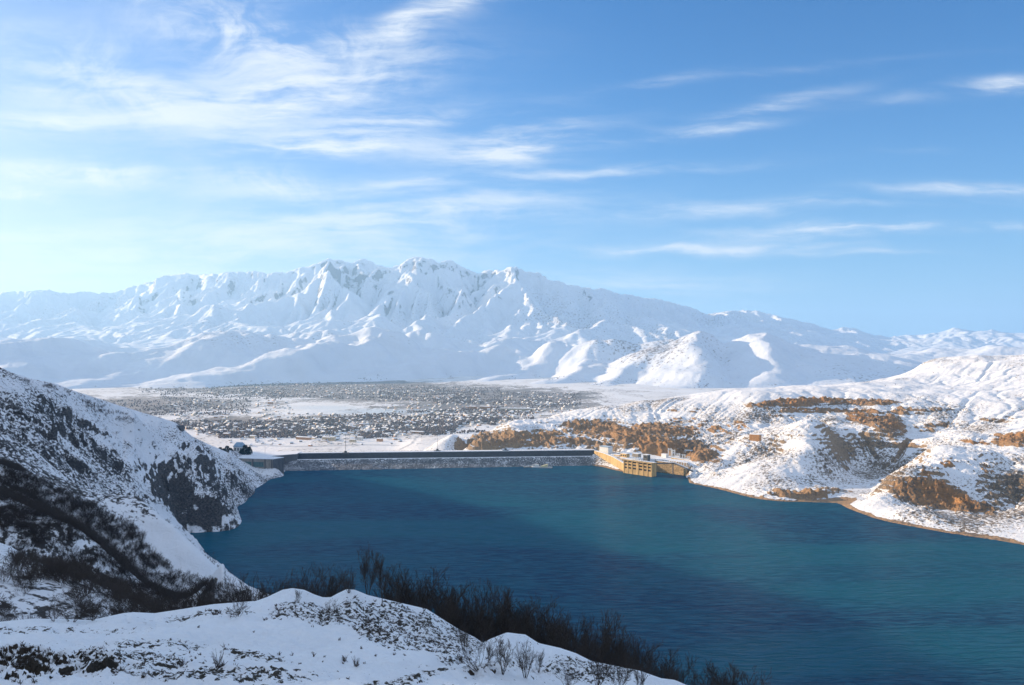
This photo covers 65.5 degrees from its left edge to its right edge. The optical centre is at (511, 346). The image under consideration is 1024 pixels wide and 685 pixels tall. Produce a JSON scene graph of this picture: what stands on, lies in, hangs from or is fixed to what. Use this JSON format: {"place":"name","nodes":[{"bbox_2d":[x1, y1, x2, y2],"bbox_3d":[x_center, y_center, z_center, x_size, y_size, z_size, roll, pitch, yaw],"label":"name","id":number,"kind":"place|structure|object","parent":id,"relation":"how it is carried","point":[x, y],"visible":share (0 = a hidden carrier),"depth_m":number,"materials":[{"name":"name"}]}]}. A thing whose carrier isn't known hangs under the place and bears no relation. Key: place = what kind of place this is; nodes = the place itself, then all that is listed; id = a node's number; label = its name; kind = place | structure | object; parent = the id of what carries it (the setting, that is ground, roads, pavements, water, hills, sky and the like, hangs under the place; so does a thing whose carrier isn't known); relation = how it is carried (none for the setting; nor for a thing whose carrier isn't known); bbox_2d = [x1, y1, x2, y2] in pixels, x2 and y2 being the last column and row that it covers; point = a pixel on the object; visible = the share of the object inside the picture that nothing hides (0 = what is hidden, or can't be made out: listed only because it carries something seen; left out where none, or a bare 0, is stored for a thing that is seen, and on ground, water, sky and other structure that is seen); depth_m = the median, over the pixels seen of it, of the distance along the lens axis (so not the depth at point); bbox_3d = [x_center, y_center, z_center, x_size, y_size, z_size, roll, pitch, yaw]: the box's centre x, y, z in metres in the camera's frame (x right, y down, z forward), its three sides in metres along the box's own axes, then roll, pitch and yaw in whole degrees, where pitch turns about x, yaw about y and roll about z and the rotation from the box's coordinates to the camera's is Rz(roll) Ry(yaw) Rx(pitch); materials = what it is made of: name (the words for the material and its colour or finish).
{"place":"outdoors","nodes":[
{"label":"outdoors","id":0,"kind":"place"},
{"bbox_2d":[0,368,284,621],"bbox_3d":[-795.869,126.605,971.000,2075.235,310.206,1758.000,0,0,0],"label":"hillside","id":1,"kind":"structure","parent":0,"point":[161,478],"depth_m":867.74,"materials":[{"name":"white snow"}]},
{"bbox_2d":[10,565,25,585],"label":"scrub bush","id":2,"kind":"object","parent":1,"relation":"on","point":[18,576],"visible":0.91,"depth_m":164.46,"materials":[{"name":"brown plant"}]},
{"bbox_2d":[23,561,41,585],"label":"scrub bush","id":3,"kind":"object","parent":1,"relation":"on","point":[34,580],"visible":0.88,"depth_m":164.96,"materials":[{"name":"brown plant"}]},
{"bbox_2d":[25,565,45,586],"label":"scrub bush","id":4,"kind":"object","parent":1,"relation":"on","point":[34,572],"visible":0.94,"depth_m":165.52,"materials":[{"name":"plant"}]},
{"bbox_2d":[61,568,86,587],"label":"scrub bush","id":5,"kind":"object","parent":1,"relation":"on","point":[79,576],"visible":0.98,"depth_m":172.91,"materials":[{"name":"brown plant"}]},
{"bbox_2d":[60,582,90,601],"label":"scrub bush","id":6,"kind":"object","parent":1,"relation":"on","point":[69,595],"visible":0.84,"depth_m":162.97,"materials":[{"name":"plant"}]},
{"bbox_2d":[71,571,100,592],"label":"scrub bush","id":7,"kind":"object","parent":1,"relation":"on","point":[93,580],"visible":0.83,"depth_m":173.40,"materials":[{"name":"brown plant"}]},
{"bbox_2d":[0,456,255,609],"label":"scrub","id":8,"kind":"object","parent":1,"relation":"on","point":[35,505],"visible":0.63,"depth_m":375.16,"materials":[{"name":"brown plant"}]},
{"bbox_2d":[0,588,684,684],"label":"foreground slope","id":9,"kind":"structure","parent":0,"point":[151,640],"depth_m":52.24,"materials":[{"name":"white snow"}]},
{"bbox_2d":[48,591,99,621],"bbox_3d":[-34.795,20.605,62.650,4.224,2.638,2.841,0,0,0],"label":"bare tree","id":10,"kind":"object","parent":9,"relation":"on","point":[82,611],"visible":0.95,"depth_m":62.89,"materials":[{"name":"brown plant"}]},
{"bbox_2d":[77,597,104,620],"bbox_3d":[-33.847,21.131,64.023,1.776,2.084,1.753,0,0,43],"label":"bare tree","id":11,"kind":"object","parent":9,"relation":"on","point":[94,613],"visible":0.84,"depth_m":64.04,"materials":[{"name":"brown plant"}]},
{"bbox_2d":[85,602,136,618],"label":"bare tree","id":12,"kind":"object","parent":9,"relation":"on","point":[129,610],"visible":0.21,"depth_m":86.37,"materials":[{"name":"brown plant"}]},
{"bbox_2d":[101,597,142,616],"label":"bare tree","id":13,"kind":"object","parent":9,"relation":"on","point":[115,608],"visible":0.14,"depth_m":89.34,"materials":[{"name":"brown plant"}]},
{"bbox_2d":[102,587,179,616],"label":"bare tree","id":14,"kind":"object","parent":9,"relation":"on","point":[114,606],"visible":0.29,"depth_m":89.85,"materials":[{"name":"brown plant"}]},
{"bbox_2d":[126,578,194,612],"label":"bare tree","id":15,"kind":"object","parent":9,"relation":"on","point":[158,596],"visible":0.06,"depth_m":97.22,"materials":[{"name":"brown plant"}]},
{"bbox_2d":[140,593,181,612],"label":"bare tree","id":16,"kind":"object","parent":9,"relation":"on","point":[169,604],"visible":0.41,"depth_m":82.72,"materials":[{"name":"brown plant"}]},
{"bbox_2d":[143,589,211,611],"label":"bare tree","id":17,"kind":"object","parent":9,"relation":"on","point":[185,605],"visible":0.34,"depth_m":83.91,"materials":[{"name":"brown plant"}]},
{"bbox_2d":[144,585,216,610],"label":"bare tree","id":18,"kind":"object","parent":9,"relation":"on","point":[182,604],"visible":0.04,"depth_m":100.58,"materials":[{"name":"brown plant"}]},
{"bbox_2d":[122,577,241,612],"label":"bare tree","id":19,"kind":"object","parent":9,"relation":"on","point":[193,589],"visible":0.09,"depth_m":100.91,"materials":[{"name":"brown plant"}]},
{"bbox_2d":[156,579,234,611],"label":"bare tree","id":20,"kind":"object","parent":9,"relation":"on","point":[226,596],"visible":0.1,"depth_m":96.50,"materials":[{"name":"brown plant"}]},
{"bbox_2d":[186,578,245,606],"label":"bare tree","id":21,"kind":"object","parent":9,"relation":"on","point":[197,600],"visible":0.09,"depth_m":97.41,"materials":[{"name":"brown plant"}]},
{"bbox_2d":[226,597,250,619],"bbox_3d":[-20.736,19.931,60.573,1.852,1.563,2.753,0,0,-6],"label":"bare tree","id":22,"kind":"object","parent":9,"relation":"on","point":[241,607],"visible":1,"depth_m":61.00,"materials":[{"name":"brown plant"}]},
{"bbox_2d":[219,569,295,601],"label":"bare tree","id":23,"kind":"object","parent":9,"relation":"on","point":[252,588],"visible":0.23,"depth_m":96.78,"materials":[{"name":"brown plant"}]},
{"bbox_2d":[1,595,537,683],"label":"dry tufts","id":24,"kind":"object","parent":9,"relation":"on","point":[203,662],"visible":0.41,"depth_m":54.74,"materials":[{"name":"brown plant"}]},
{"bbox_2d":[251,577,293,598],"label":"bare tree","id":25,"kind":"object","parent":9,"relation":"on","point":[263,592],"visible":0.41,"depth_m":89.65,"materials":[{"name":"brown plant"}]},
{"bbox_2d":[263,561,333,596],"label":"bare tree","id":26,"kind":"object","parent":9,"relation":"on","point":[309,579],"visible":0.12,"depth_m":95.95,"materials":[{"name":"brown plant"}]},
{"bbox_2d":[290,566,347,594],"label":"bare tree","id":27,"kind":"object","parent":9,"relation":"on","point":[305,581],"visible":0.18,"depth_m":98.48,"materials":[{"name":"brown plant"}]},
{"bbox_2d":[319,598,339,617],"bbox_3d":[-14.430,20.773,63.434,1.663,1.718,1.590,0,0,-36],"label":"bare tree","id":28,"kind":"object","parent":9,"relation":"on","point":[326,608],"visible":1,"depth_m":63.22,"materials":[{"name":"brown plant"}]},
{"bbox_2d":[313,567,349,596],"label":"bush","id":29,"kind":"object","parent":9,"relation":"on","point":[328,588],"visible":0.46,"depth_m":91.78,"materials":[{"name":"brown plant"}]},
{"bbox_2d":[322,565,356,596],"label":"bare tree","id":30,"kind":"object","parent":9,"relation":"on","point":[339,584],"visible":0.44,"depth_m":90.02,"materials":[{"name":"brown plant"}]},
{"bbox_2d":[339,568,355,592],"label":"bare tree","id":31,"kind":"object","parent":9,"relation":"on","point":[347,580],"visible":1,"depth_m":71.20,"materials":[{"name":"brown plant"}]},
{"bbox_2d":[357,541,379,594],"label":"bare tree","id":32,"kind":"object","parent":9,"relation":"on","point":[364,570],"visible":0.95,"depth_m":75.93,"materials":[{"name":"brown plant"}]},
{"bbox_2d":[371,551,390,606],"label":"bare tree","id":33,"kind":"object","parent":9,"relation":"on","point":[377,564],"visible":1,"depth_m":69.80,"materials":[{"name":"brown plant"}]},
{"bbox_2d":[372,571,405,601],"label":"bare tree","id":34,"kind":"object","parent":9,"relation":"on","point":[389,583],"visible":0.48,"depth_m":93.07,"materials":[{"name":"brown plant"}]},
{"bbox_2d":[374,573,419,603],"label":"bare tree","id":35,"kind":"object","parent":9,"relation":"on","point":[386,594],"visible":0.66,"depth_m":90.39,"materials":[{"name":"brown plant"}]},
{"bbox_2d":[384,562,428,601],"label":"bare tree","id":36,"kind":"object","parent":9,"relation":"on","point":[395,579],"visible":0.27,"depth_m":96.70,"materials":[{"name":"brown plant"}]},
{"bbox_2d":[388,563,448,607],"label":"bare tree","id":37,"kind":"object","parent":9,"relation":"on","point":[421,584],"visible":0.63,"depth_m":92.33,"materials":[{"name":"brown plant"}]},
{"bbox_2d":[403,574,447,614],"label":"bare tree","id":38,"kind":"object","parent":9,"relation":"on","point":[429,591],"visible":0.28,"depth_m":93.05,"materials":[{"name":"brown plant"}]},
{"bbox_2d":[414,579,461,618],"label":"bare tree","id":39,"kind":"object","parent":9,"relation":"on","point":[432,602],"visible":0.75,"depth_m":88.75,"materials":[{"name":"brown plant"}]},
{"bbox_2d":[433,595,460,625],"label":"bare tree","id":40,"kind":"object","parent":9,"relation":"on","point":[448,615],"visible":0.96,"depth_m":83.96,"materials":[{"name":"brown plant"}]},
{"bbox_2d":[428,576,471,624],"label":"bare tree","id":41,"kind":"object","parent":9,"relation":"on","point":[455,593],"visible":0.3,"depth_m":93.61,"materials":[{"name":"brown plant"}]},
{"bbox_2d":[427,587,481,631],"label":"bare tree","id":42,"kind":"object","parent":9,"relation":"on","point":[469,617],"visible":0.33,"depth_m":89.61,"materials":[{"name":"brown plant"}]},
{"bbox_2d":[456,622,470,649],"bbox_3d":[-3.800,22.626,62.099,1.171,2.278,1.752,0,0,1],"label":"bare tree","id":43,"kind":"object","parent":9,"relation":"on","point":[462,635],"visible":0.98,"depth_m":61.92,"materials":[{"name":"brown plant"}]},
{"bbox_2d":[455,606,474,631],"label":"bare tree","id":44,"kind":"object","parent":9,"relation":"on","point":[458,620],"visible":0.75,"depth_m":85.88,"materials":[{"name":"brown plant"}]},
{"bbox_2d":[450,578,501,635],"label":"bare tree","id":45,"kind":"object","parent":9,"relation":"on","point":[484,598],"visible":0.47,"depth_m":92.61,"materials":[{"name":"brown plant"}]},
{"bbox_2d":[435,590,517,640],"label":"bare tree","id":46,"kind":"object","parent":9,"relation":"on","point":[484,617],"visible":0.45,"depth_m":89.35,"materials":[{"name":"brown plant"}]},
{"bbox_2d":[455,631,503,672],"bbox_3d":[-2.386,18.843,48.764,2.965,2.242,3.102,0,0,-40],"label":"bare tree","id":47,"kind":"object","parent":9,"relation":"on","point":[467,656],"visible":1,"depth_m":48.63,"materials":[{"name":"brown plant"}]},
{"bbox_2d":[471,612,491,641],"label":"bare tree","id":48,"kind":"object","parent":9,"relation":"on","point":[481,631],"visible":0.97,"depth_m":84.02,"materials":[{"name":"brown plant"}]},
{"bbox_2d":[461,586,506,640],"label":"bare tree","id":49,"kind":"object","parent":9,"relation":"on","point":[495,613],"visible":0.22,"depth_m":97.04,"materials":[{"name":"brown plant"}]},
{"bbox_2d":[483,610,511,638],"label":"bare tree","id":50,"kind":"object","parent":9,"relation":"on","point":[497,630],"visible":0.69,"depth_m":86.62,"materials":[{"name":"brown plant"}]},
{"bbox_2d":[475,585,524,639],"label":"bare tree","id":51,"kind":"object","parent":9,"relation":"on","point":[500,611],"visible":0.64,"depth_m":88.04,"materials":[{"name":"brown plant"}]},
{"bbox_2d":[494,635,514,674],"bbox_3d":[-0.452,19.360,50.117,1.411,2.776,1.549,0,0,-21],"label":"bare tree","id":52,"kind":"object","parent":9,"relation":"on","point":[503,655],"visible":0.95,"depth_m":50.01,"materials":[{"name":"brown plant"}]},
{"bbox_2d":[487,587,543,636],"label":"bare tree","id":53,"kind":"object","parent":9,"relation":"on","point":[529,613],"visible":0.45,"depth_m":89.45,"materials":[{"name":"brown plant"}]},
{"bbox_2d":[512,637,538,678],"bbox_3d":[0.797,20.126,51.303,1.964,2.593,1.940,0,0,-38],"label":"bare tree","id":54,"kind":"object","parent":9,"relation":"on","point":[520,663],"visible":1,"depth_m":51.10,"materials":[{"name":"brown plant"}]},
{"bbox_2d":[492,586,558,638],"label":"bare tree","id":55,"kind":"object","parent":9,"relation":"on","point":[524,611],"visible":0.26,"depth_m":93.91,"materials":[{"name":"brown plant"}]},
{"bbox_2d":[519,614,542,641],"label":"bare tree","id":56,"kind":"object","parent":9,"relation":"on","point":[533,635],"visible":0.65,"depth_m":86.42,"materials":[{"name":"brown plant"}]},
{"bbox_2d":[514,601,561,644],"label":"bare tree","id":57,"kind":"object","parent":9,"relation":"on","point":[534,619],"visible":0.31,"depth_m":90.39,"materials":[{"name":"brown plant"}]},
{"bbox_2d":[533,650,544,672],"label":"bare tree","id":58,"kind":"object","parent":9,"relation":"on","point":[540,660],"visible":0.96,"depth_m":56.95,"materials":[{"name":"brown plant"}]},
{"bbox_2d":[525,599,580,647],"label":"bare tree","id":59,"kind":"object","parent":9,"relation":"on","point":[550,630],"visible":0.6,"depth_m":87.93,"materials":[{"name":"brown plant"}]},
{"bbox_2d":[544,622,565,646],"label":"bare tree","id":60,"kind":"object","parent":9,"relation":"on","point":[550,639],"visible":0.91,"depth_m":83.12,"materials":[{"name":"brown plant"}]},
{"bbox_2d":[538,603,586,649],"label":"bare tree","id":61,"kind":"object","parent":9,"relation":"on","point":[542,618],"visible":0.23,"depth_m":92.04,"materials":[{"name":"brown plant"}]},
{"bbox_2d":[552,620,580,653],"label":"bare tree","id":62,"kind":"object","parent":9,"relation":"on","point":[565,646],"visible":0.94,"depth_m":82.11,"materials":[{"name":"brown plant"}]},
{"bbox_2d":[552,663,580,684],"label":"bare tree","id":63,"kind":"object","parent":9,"relation":"on","point":[567,678],"visible":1,"depth_m":54.02,"materials":[{"name":"brown plant"}]},
{"bbox_2d":[548,612,595,660],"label":"bare tree","id":64,"kind":"object","parent":9,"relation":"on","point":[586,624],"visible":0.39,"depth_m":87.91,"materials":[{"name":"brown plant"}]},
{"bbox_2d":[545,611,605,659],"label":"bare tree","id":65,"kind":"object","parent":9,"relation":"on","point":[580,633],"visible":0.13,"depth_m":91.65,"materials":[{"name":"brown plant"}]},
{"bbox_2d":[573,633,594,658],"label":"bare tree","id":66,"kind":"object","parent":9,"relation":"on","point":[587,651],"visible":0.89,"depth_m":79.97,"materials":[{"name":"brown plant"}]},
{"bbox_2d":[564,618,617,660],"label":"bare tree","id":67,"kind":"object","parent":9,"relation":"on","point":[586,641],"visible":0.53,"depth_m":86.16,"materials":[{"name":"brown plant"}]},
{"bbox_2d":[572,609,626,662],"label":"bare tree","id":68,"kind":"object","parent":9,"relation":"on","point":[604,632],"visible":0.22,"depth_m":92.60,"materials":[{"name":"brown plant"}]},
{"bbox_2d":[587,645,614,684],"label":"bare tree","id":69,"kind":"object","parent":9,"relation":"on","point":[600,673],"visible":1,"depth_m":59.06,"materials":[{"name":"brown plant"}]},
{"bbox_2d":[592,634,612,662],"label":"bare tree","id":70,"kind":"object","parent":9,"relation":"on","point":[606,649],"visible":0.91,"depth_m":79.80,"materials":[{"name":"brown plant"}]},
{"bbox_2d":[581,608,637,665],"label":"bare tree","id":71,"kind":"object","parent":9,"relation":"on","point":[613,643],"visible":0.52,"depth_m":88.62,"materials":[{"name":"brown plant"}]},
{"bbox_2d":[602,639,628,666],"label":"bare tree","id":72,"kind":"object","parent":9,"relation":"on","point":[617,657],"visible":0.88,"depth_m":80.30,"materials":[{"name":"brown plant"}]},
{"bbox_2d":[596,622,635,664],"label":"bare tree","id":73,"kind":"object","parent":9,"relation":"on","point":[623,633],"visible":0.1,"depth_m":93.44,"materials":[{"name":"brown plant"}]},
{"bbox_2d":[605,656,634,684],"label":"bare tree","id":74,"kind":"object","parent":9,"relation":"on","point":[622,677],"visible":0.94,"depth_m":59.81,"materials":[{"name":"brown plant"}]},
{"bbox_2d":[593,624,662,670],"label":"bare tree","id":75,"kind":"object","parent":9,"relation":"on","point":[643,646],"visible":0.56,"depth_m":86.06,"materials":[{"name":"brown plant"}]},
{"bbox_2d":[619,630,653,670],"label":"bare tree","id":76,"kind":"object","parent":9,"relation":"on","point":[638,649],"visible":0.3,"depth_m":88.87,"materials":[{"name":"brown plant"}]},
{"bbox_2d":[618,644,659,673],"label":"bare tree","id":77,"kind":"object","parent":9,"relation":"on","point":[651,662],"visible":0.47,"depth_m":83.45,"materials":[{"name":"brown plant"}]},
{"bbox_2d":[632,665,647,684],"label":"bare tree","id":78,"kind":"object","parent":9,"relation":"on","point":[638,677],"visible":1,"depth_m":56.55,"materials":[{"name":"brown plant"}]},
{"bbox_2d":[625,641,673,676],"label":"bare tree","id":79,"kind":"object","parent":9,"relation":"on","point":[647,659],"visible":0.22,"depth_m":87.65,"materials":[{"name":"brown plant"}]},
{"bbox_2d":[639,645,677,678],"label":"bare tree","id":80,"kind":"object","parent":9,"relation":"on","point":[657,669],"visible":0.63,"depth_m":84.30,"materials":[{"name":"brown plant"}]},
{"bbox_2d":[659,648,697,684],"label":"bare tree","id":81,"kind":"object","parent":9,"relation":"on","point":[680,674],"visible":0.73,"depth_m":81.47,"materials":[{"name":"brown plant"}]},
{"bbox_2d":[686,667,719,684],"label":"bare tree","id":82,"kind":"object","parent":9,"relation":"on","point":[695,679],"visible":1,"depth_m":80.38,"materials":[{"name":"brown plant"}]},
{"bbox_2d":[699,663,729,684],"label":"bare tree","id":83,"kind":"object","parent":9,"relation":"on","point":[705,680],"visible":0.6,"depth_m":84.30,"materials":[{"name":"brown plant"}]},
{"bbox_2d":[705,658,742,684],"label":"bare tree","id":84,"kind":"object","parent":9,"relation":"on","point":[715,677],"visible":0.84,"depth_m":82.54,"materials":[{"name":"brown plant"}]},
{"bbox_2d":[722,661,771,684],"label":"bare tree","id":85,"kind":"object","parent":9,"relation":"on","point":[734,671],"visible":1,"depth_m":80.28,"materials":[{"name":"brown plant"}]},
{"bbox_2d":[72,376,729,451],"bbox_3d":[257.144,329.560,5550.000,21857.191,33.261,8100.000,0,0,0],"label":"valley ground","id":86,"kind":"structure","parent":0,"point":[589,396],"depth_m":4889.63,"materials":[{"name":"white snow"}]},
{"bbox_2d":[165,383,587,434],"bbox_3d":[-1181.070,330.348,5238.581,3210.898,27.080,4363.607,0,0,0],"label":"distant houses","id":87,"kind":"structure","parent":86,"relation":"on","point":[266,414],"depth_m":3909.79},
{"bbox_2d":[103,372,708,439],"bbox_3d":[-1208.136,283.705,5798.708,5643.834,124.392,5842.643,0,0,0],"label":"distant woods","id":88,"kind":"object","parent":86,"relation":"on","point":[433,430],"visible":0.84,"depth_m":3737.49,"materials":[{"name":"plant"}]},
{"bbox_2d":[0,257,1023,388],"bbox_3d":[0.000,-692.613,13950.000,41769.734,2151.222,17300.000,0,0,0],"label":"mountains","id":89,"kind":"structure","parent":0,"point":[327,320],"depth_m":11712.52,"materials":[{"name":"white snow"}]},
{"bbox_2d":[0,0,1023,336],"label":"sky","id":90,"kind":"structure","parent":0,"point":[829,164],"materials":[{"name":"blue"}]},
{"bbox_2d":[190,465,1023,684],"bbox_3d":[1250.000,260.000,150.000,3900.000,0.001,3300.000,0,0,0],"label":"water","id":91,"kind":"structure","parent":0,"point":[801,593],"depth_m":958.69,"materials":[{"name":"blue liquid"}]},
{"bbox_2d":[622,458,656,476],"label":"intake tower","id":92,"kind":"structure","parent":91,"relation":"in","point":[641,467],"depth_m":1609.52,"materials":[{"name":"beige concrete"}]},
{"bbox_2d":[423,354,1023,544],"bbox_3d":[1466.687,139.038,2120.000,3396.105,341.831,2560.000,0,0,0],"label":"hillside","id":93,"kind":"structure","parent":0,"point":[970,442],"depth_m":1704.85,"materials":[{"name":"white snow"}]},
{"bbox_2d":[284,449,595,470],"bbox_3d":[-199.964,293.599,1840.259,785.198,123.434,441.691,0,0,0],"label":"dam","id":94,"kind":"structure","parent":93,"relation":"on","point":[351,460],"depth_m":1742.82,"materials":[{"name":"concrete"}]},
{"bbox_2d":[238,454,283,473],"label":"retaining wall","id":95,"kind":"structure","parent":94,"relation":"on","point":[264,462],"depth_m":1610.39,"materials":[{"name":"concrete"}]},
{"bbox_2d":[251,451,301,462],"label":"terrace wall","id":96,"kind":"structure","parent":94,"relation":"on","point":[289,456],"depth_m":1719.78,"materials":[{"name":"grey concrete"}]},
{"bbox_2d":[233,442,244,451],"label":"gatehouse","id":97,"kind":"object","parent":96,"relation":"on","point":[237,446],"visible":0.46,"depth_m":1684.69,"materials":[{"name":"grey concrete"}]},
{"bbox_2d":[599,445,612,453],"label":"valve house","id":98,"kind":"structure","parent":93,"relation":"on","point":[606,449],"depth_m":1757.26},
{"bbox_2d":[594,450,622,470],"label":"quay wall","id":99,"kind":"structure","parent":93,"relation":"on","point":[615,461],"depth_m":1707.57,"materials":[{"name":"beige concrete"}]},
{"bbox_2d":[655,460,688,475],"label":"sea wall","id":100,"kind":"structure","parent":93,"relation":"on","point":[667,468],"depth_m":1630.81,"materials":[{"name":"beige concrete"}]},
{"bbox_2d":[749,433,760,440],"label":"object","id":101,"kind":"structure","parent":93,"relation":"on","point":[754,437],"depth_m":1496.71,"materials":[{"name":"beige stone"}]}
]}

